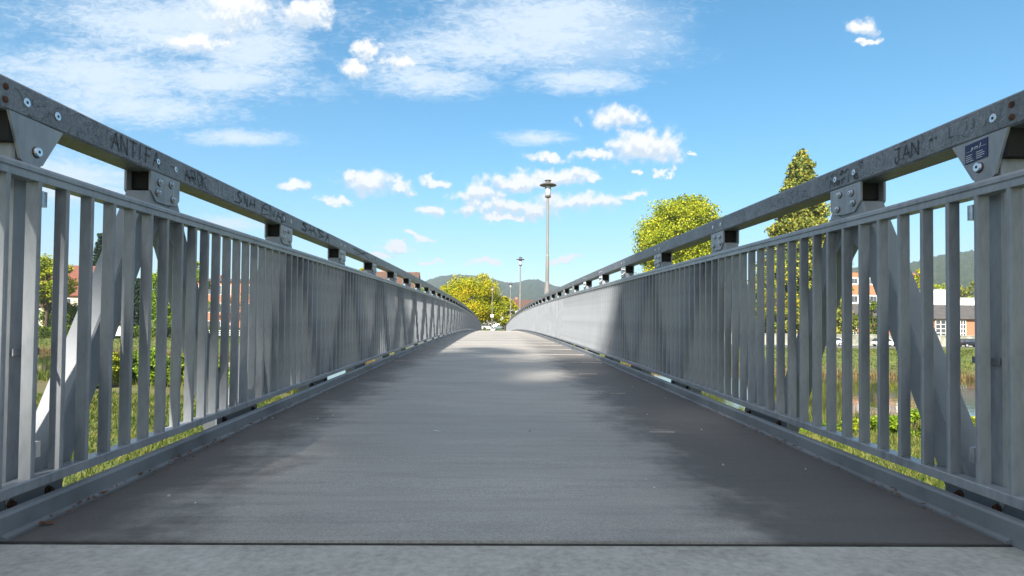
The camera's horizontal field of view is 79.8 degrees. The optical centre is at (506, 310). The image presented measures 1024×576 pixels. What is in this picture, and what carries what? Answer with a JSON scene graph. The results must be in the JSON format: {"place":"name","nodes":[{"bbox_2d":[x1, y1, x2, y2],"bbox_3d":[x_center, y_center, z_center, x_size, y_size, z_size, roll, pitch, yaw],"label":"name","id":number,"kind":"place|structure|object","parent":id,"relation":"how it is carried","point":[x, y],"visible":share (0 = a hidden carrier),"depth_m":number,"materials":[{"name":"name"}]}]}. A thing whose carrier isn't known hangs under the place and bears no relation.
{"place":"outdoors","nodes":[
{"label":"outdoors","id":0,"kind":"place"},
{"bbox_2d":[151,274,756,327],"bbox_3d":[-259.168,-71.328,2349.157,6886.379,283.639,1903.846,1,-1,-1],"label":"hills","id":1,"kind":"structure","parent":0,"point":[533,289],"depth_m":2356.15,"materials":[{"name":"green plant"}]},
{"bbox_2d":[36,389,944,489],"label":"grass","id":2,"kind":"structure","parent":0,"point":[915,440],"depth_m":20.90,"materials":[{"name":"green plant"}]},
{"bbox_2d":[37,353,974,417],"bbox_3d":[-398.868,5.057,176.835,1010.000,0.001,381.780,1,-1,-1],"label":"river","id":3,"kind":"structure","parent":0,"point":[967,389],"depth_m":48.14,"materials":[{"name":"grey liquid"}]},
{"bbox_2d":[37,321,974,489],"bbox_3d":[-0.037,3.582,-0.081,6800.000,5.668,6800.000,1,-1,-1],"label":"ground","id":4,"kind":"structure","parent":0,"point":[41,386],"depth_m":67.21,"materials":[{"name":"green plant"}]},
{"bbox_2d":[39,301,69,329],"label":"house","id":5,"kind":"structure","parent":4,"relation":"on","point":[41,306],"depth_m":127.00,"materials":[{"name":"white tile"}]},
{"bbox_2d":[39,253,77,326],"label":"broadleaf tree","id":6,"kind":"object","parent":4,"relation":"on","point":[45,290],"visible":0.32,"depth_m":121.40,"materials":[{"name":"green plant"}]},
{"bbox_2d":[39,301,77,328],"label":"shrub","id":7,"kind":"object","parent":4,"relation":"on","point":[72,309],"visible":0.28,"depth_m":124.65,"materials":[{"name":"green plant"}]},
{"bbox_2d":[41,265,95,320],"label":"house","id":8,"kind":"structure","parent":4,"relation":"on","point":[72,297],"depth_m":136.92,"materials":[{"name":"red ceramic"}]},
{"bbox_2d":[93,233,101,265],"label":"spruce","id":9,"kind":"object","parent":4,"relation":"on","point":[97,251],"visible":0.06,"depth_m":162.28,"materials":[{"name":"green plant"}]},
{"bbox_2d":[112,347,119,380],"bbox_3d":[-28.395,4.074,43.252,2.962,3.821,2.799,1,-1,-23],"label":"bush","id":10,"kind":"object","parent":4,"relation":"on","point":[116,365],"visible":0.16,"depth_m":43.27,"materials":[{"name":"green plant"}]},
{"bbox_2d":[115,327,120,335],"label":"parked van","id":11,"kind":"object","parent":4,"relation":"on","point":[118,333],"visible":0.01,"depth_m":115.02,"materials":[{"name":"paint"}]},
{"bbox_2d":[113,349,152,378],"bbox_3d":[-27.757,4.387,45.323,3.579,3.197,3.738,0,-2,31],"label":"bush","id":12,"kind":"object","parent":4,"relation":"on","point":[134,360],"visible":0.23,"depth_m":45.09,"materials":[{"name":"green plant"}]},
{"bbox_2d":[38,324,239,337],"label":"fence","id":13,"kind":"object","parent":4,"relation":"on","point":[44,331],"visible":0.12,"depth_m":117.75,"materials":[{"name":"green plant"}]},
{"bbox_2d":[133,278,152,330],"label":"spruce","id":14,"kind":"object","parent":4,"relation":"on","point":[136,302],"visible":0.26,"depth_m":137.04,"materials":[{"name":"green plant"}]},
{"bbox_2d":[132,347,168,384],"bbox_3d":[-25.449,4.343,44.335,2.840,3.439,3.217,1,-1,-1],"label":"bush","id":15,"kind":"object","parent":4,"relation":"on","point":[152,360],"visible":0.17,"depth_m":43.57,"materials":[{"name":"green plant"}]},
{"bbox_2d":[139,272,171,329],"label":"columnar tree","id":16,"kind":"object","parent":4,"relation":"on","point":[154,297],"visible":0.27,"depth_m":115.11,"materials":[{"name":"green plant"}]},
{"bbox_2d":[153,356,183,384],"bbox_3d":[-23.391,4.574,43.528,3.005,2.921,3.011,1,-2,-32],"label":"bush","id":17,"kind":"object","parent":4,"relation":"on","point":[168,368],"visible":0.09,"depth_m":42.70,"materials":[{"name":"green plant"}]},
{"bbox_2d":[181,353,183,381],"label":"bush","id":18,"kind":"object","parent":4,"relation":"on","point":[182,356],"visible":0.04,"depth_m":43.03,"materials":[{"name":"green plant"}]},
{"bbox_2d":[196,261,210,310],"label":"broadleaf tree","id":19,"kind":"object","parent":4,"relation":"on","point":[197,277],"visible":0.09,"depth_m":133.34,"materials":[{"name":"green plant"}]},
{"bbox_2d":[198,275,249,328],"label":"house","id":20,"kind":"structure","parent":4,"relation":"on","point":[209,290],"depth_m":143.64,"materials":[{"name":"orange brick"}]},
{"bbox_2d":[376,270,419,288],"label":"house","id":21,"kind":"structure","parent":4,"relation":"on","point":[382,274],"depth_m":128.78,"materials":[{"name":"brown tile"}]},
{"bbox_2d":[440,272,507,328],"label":"broadleaf tree","id":22,"kind":"object","parent":4,"relation":"on","point":[480,305],"visible":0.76,"depth_m":103.20,"materials":[{"name":"green plant"}]},
{"bbox_2d":[493,324,503,329],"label":"parked car","id":23,"kind":"object","parent":4,"relation":"on","point":[499,326],"visible":0.42,"depth_m":141.20,"materials":[{"name":"paint"}]},
{"bbox_2d":[482,300,523,328],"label":"house","id":24,"kind":"structure","parent":4,"relation":"on","point":[512,309],"depth_m":188.59,"materials":[{"name":"orange ceramic"}]},
{"bbox_2d":[37,368,974,429],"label":"waterside plants","id":25,"kind":"object","parent":4,"relation":"on","point":[43,374],"visible":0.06,"depth_m":39.64,"materials":[{"name":"green plant"}]},
{"bbox_2d":[39,347,974,380],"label":"reeds","id":26,"kind":"object","parent":4,"relation":"on","point":[966,377],"visible":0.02,"depth_m":64.27,"materials":[{"name":"green plant"}]},
{"bbox_2d":[495,296,518,330],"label":"broadleaf tree","id":27,"kind":"object","parent":4,"relation":"on","point":[515,308],"visible":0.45,"depth_m":134.30,"materials":[{"name":"green plant"}]},
{"bbox_2d":[509,283,511,318],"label":"street lamp","id":28,"kind":"object","parent":4,"relation":"on","point":[510,300],"visible":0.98,"depth_m":82.01,"materials":[{"name":"metal"}]},
{"bbox_2d":[0,74,1023,550],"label":"footbridge","id":29,"kind":"object","parent":4,"relation":"on","point":[516,448],"visible":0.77,"depth_m":2.37,"materials":[{"name":"paint"}]},
{"bbox_2d":[39,520,54,523],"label":"fallen leaf","id":30,"kind":"object","parent":29,"relation":"on","point":[41,522],"visible":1,"depth_m":1.83,"materials":[{"name":"brown plant"}]},
{"bbox_2d":[0,154,481,501],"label":"railing","id":31,"kind":"object","parent":29,"relation":"attached to","point":[320,318],"visible":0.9,"depth_m":2.79,"materials":[{"name":"metal"}]},
{"bbox_2d":[49,356,955,516],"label":"leaf litter","id":32,"kind":"object","parent":29,"relation":"on","point":[215,439],"visible":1,"depth_m":2.59,"materials":[{"name":"brown plant"}]},
{"bbox_2d":[506,169,1023,510],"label":"railing","id":33,"kind":"object","parent":29,"relation":"attached to","point":[667,321],"visible":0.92,"depth_m":2.85,"materials":[{"name":"metal"}]},
{"bbox_2d":[516,257,524,309],"bbox_3d":[1.132,-0.971,50.570,0.704,6.870,0.704,1,-1,-1],"label":"street lamp","id":34,"kind":"object","parent":4,"relation":"on","point":[520,259],"visible":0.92,"depth_m":50.53,"materials":[{"name":"metal"}]},
{"bbox_2d":[514,297,532,305],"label":"house","id":35,"kind":"structure","parent":4,"relation":"on","point":[524,302],"depth_m":228.96,"materials":[{"name":"brown tile"}]},
{"bbox_2d":[540,180,555,301],"bbox_3d":[1.692,-1.964,25.292,0.704,6.870,0.704,1,-1,-1],"label":"street lamp","id":36,"kind":"object","parent":4,"relation":"on","point":[548,185],"visible":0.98,"depth_m":25.26,"materials":[{"name":"metal"}]},
{"bbox_2d":[628,193,724,274],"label":"broadleaf tree","id":37,"kind":"object","parent":4,"relation":"on","point":[675,218],"visible":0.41,"depth_m":109.48,"materials":[{"name":"green plant"}]},
{"bbox_2d":[756,258,798,332],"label":"broadleaf tree","id":38,"kind":"object","parent":4,"relation":"on","point":[797,302],"visible":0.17,"depth_m":115.62,"materials":[{"name":"green plant"}]},
{"bbox_2d":[747,148,871,333],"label":"giant conifer","id":39,"kind":"object","parent":4,"relation":"on","point":[800,167],"visible":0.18,"depth_m":120.68,"materials":[{"name":"green plant"}]},
{"bbox_2d":[822,422,841,430],"bbox_3d":[14.633,5.577,27.782,1.163,1.079,1.248,0,-2,37],"label":"bush","id":40,"kind":"object","parent":4,"relation":"on","point":[839,428],"visible":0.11,"depth_m":27.52,"materials":[{"name":"green plant"}]},
{"bbox_2d":[731,333,974,346],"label":"concrete wall","id":41,"kind":"structure","parent":4,"relation":"on","point":[942,338],"depth_m":110.31,"materials":[{"name":"white concrete"}]},
{"bbox_2d":[841,418,872,431],"bbox_3d":[15.893,5.490,27.685,1.292,1.154,1.255,1,-1,-1],"label":"bush","id":42,"kind":"object","parent":4,"relation":"on","point":[855,423],"visible":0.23,"depth_m":27.39,"materials":[{"name":"green plant"}]},
{"bbox_2d":[870,300,876,333],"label":"conifer","id":43,"kind":"object","parent":4,"relation":"on","point":[873,305],"visible":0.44,"depth_m":113.27,"materials":[{"name":"green plant"}]},
{"bbox_2d":[852,271,915,303],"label":"apartment block","id":44,"kind":"structure","parent":4,"relation":"on","point":[873,296],"depth_m":187.43,"materials":[{"name":"brick"}]},
{"bbox_2d":[852,278,857,283],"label":"window","id":45,"kind":"structure","parent":44,"relation":"in","point":[854,280],"depth_m":187.42,"materials":[{"name":"glass"}]},
{"bbox_2d":[852,296,857,301],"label":"window","id":46,"kind":"structure","parent":44,"relation":"in","point":[854,298],"depth_m":187.28,"materials":[{"name":"glass"}]},
{"bbox_2d":[870,296,876,301],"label":"window","id":47,"kind":"structure","parent":44,"relation":"in","point":[874,298],"depth_m":187.42,"materials":[{"name":"glass"}]},
{"bbox_2d":[870,415,897,432],"bbox_3d":[16.892,5.333,27.208,1.677,1.467,1.656,1,-1,-1],"label":"bush","id":48,"kind":"object","parent":4,"relation":"on","point":[893,422],"visible":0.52,"depth_m":26.96,"materials":[{"name":"green plant"}]},
{"bbox_2d":[852,304,974,334],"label":"brick hall","id":49,"kind":"structure","parent":4,"relation":"on","point":[967,319],"depth_m":126.01,"materials":[{"name":"brick"}]},
{"bbox_2d":[935,320,945,334],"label":"window","id":50,"kind":"structure","parent":49,"relation":"in","point":[940,325],"depth_m":125.77,"materials":[{"name":"white glass"}]},
{"bbox_2d":[960,320,965,334],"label":"window","id":51,"kind":"structure","parent":49,"relation":"in","point":[962,322],"depth_m":125.83,"materials":[{"name":"white glass"}]},
{"bbox_2d":[911,409,920,436],"bbox_3d":[17.828,5.191,26.779,1.348,1.869,1.588,1,-1,-1],"label":"bush","id":52,"kind":"object","parent":4,"relation":"on","point":[915,414],"visible":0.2,"depth_m":26.58,"materials":[{"name":"green plant"}]},
{"bbox_2d":[913,269,919,289],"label":"broadleaf tree","id":53,"kind":"object","parent":4,"relation":"on","point":[917,278],"visible":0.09,"depth_m":151.58,"materials":[{"name":"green plant"}]},
{"bbox_2d":[934,283,945,288],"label":"broadleaf tree","id":54,"kind":"object","parent":4,"relation":"on","point":[942,286],"visible":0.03,"depth_m":262.26,"materials":[{"name":"green plant"}]},
{"bbox_2d":[919,289,974,304],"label":"warehouse","id":55,"kind":"structure","parent":4,"relation":"on","point":[939,296],"depth_m":162.62,"materials":[{"name":"metal"}]},
{"bbox_2d":[960,281,973,297],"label":"broadleaf tree","id":56,"kind":"object","parent":4,"relation":"on","point":[965,293],"visible":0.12,"depth_m":262.42,"materials":[{"name":"green plant"}]},
{"bbox_2d":[0,544,1023,575],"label":"path","id":57,"kind":"structure","parent":0,"point":[200,560],"depth_m":1.62,"materials":[{"name":"concrete"}]},
{"bbox_2d":[0,0,1023,290],"label":"sky","id":58,"kind":"structure","parent":0,"point":[422,136],"materials":[{"name":"blue"}]},
{"bbox_2d":[731,344,962,347],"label":"road","id":59,"kind":"structure","parent":0,"point":[838,346],"depth_m":101.53,"materials":[{"name":"grey asphalt"}]},
{"bbox_2d":[837,338,841,345],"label":"parked car","id":60,"kind":"object","parent":59,"relation":"on","point":[839,341],"visible":0.22,"depth_m":103.81,"materials":[{"name":"paint"}]},
{"bbox_2d":[871,338,894,345],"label":"parked car","id":61,"kind":"object","parent":59,"relation":"on","point":[874,341],"visible":0.45,"depth_m":104.17,"materials":[{"name":"paint"}]},
{"bbox_2d":[960,339,974,346],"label":"parked car","id":62,"kind":"object","parent":59,"relation":"on","point":[967,342],"visible":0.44,"depth_m":104.35,"materials":[{"name":"paint"}]},
{"bbox_2d":[852,250,973,295],"bbox_3d":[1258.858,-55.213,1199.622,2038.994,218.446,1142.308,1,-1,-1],"label":"hillside","id":63,"kind":"structure","parent":0,"point":[966,268],"depth_m":1121.17,"materials":[{"name":"green plant"}]},
{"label":"pavement","id":64,"kind":"structure","parent":0,"visible":0},
{"bbox_2d":[490,286,493,328],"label":"street lamp","id":65,"kind":"object","parent":64,"relation":"on","point":[492,287],"visible":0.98,"depth_m":92.95,"materials":[{"name":"metal"}]}
]}

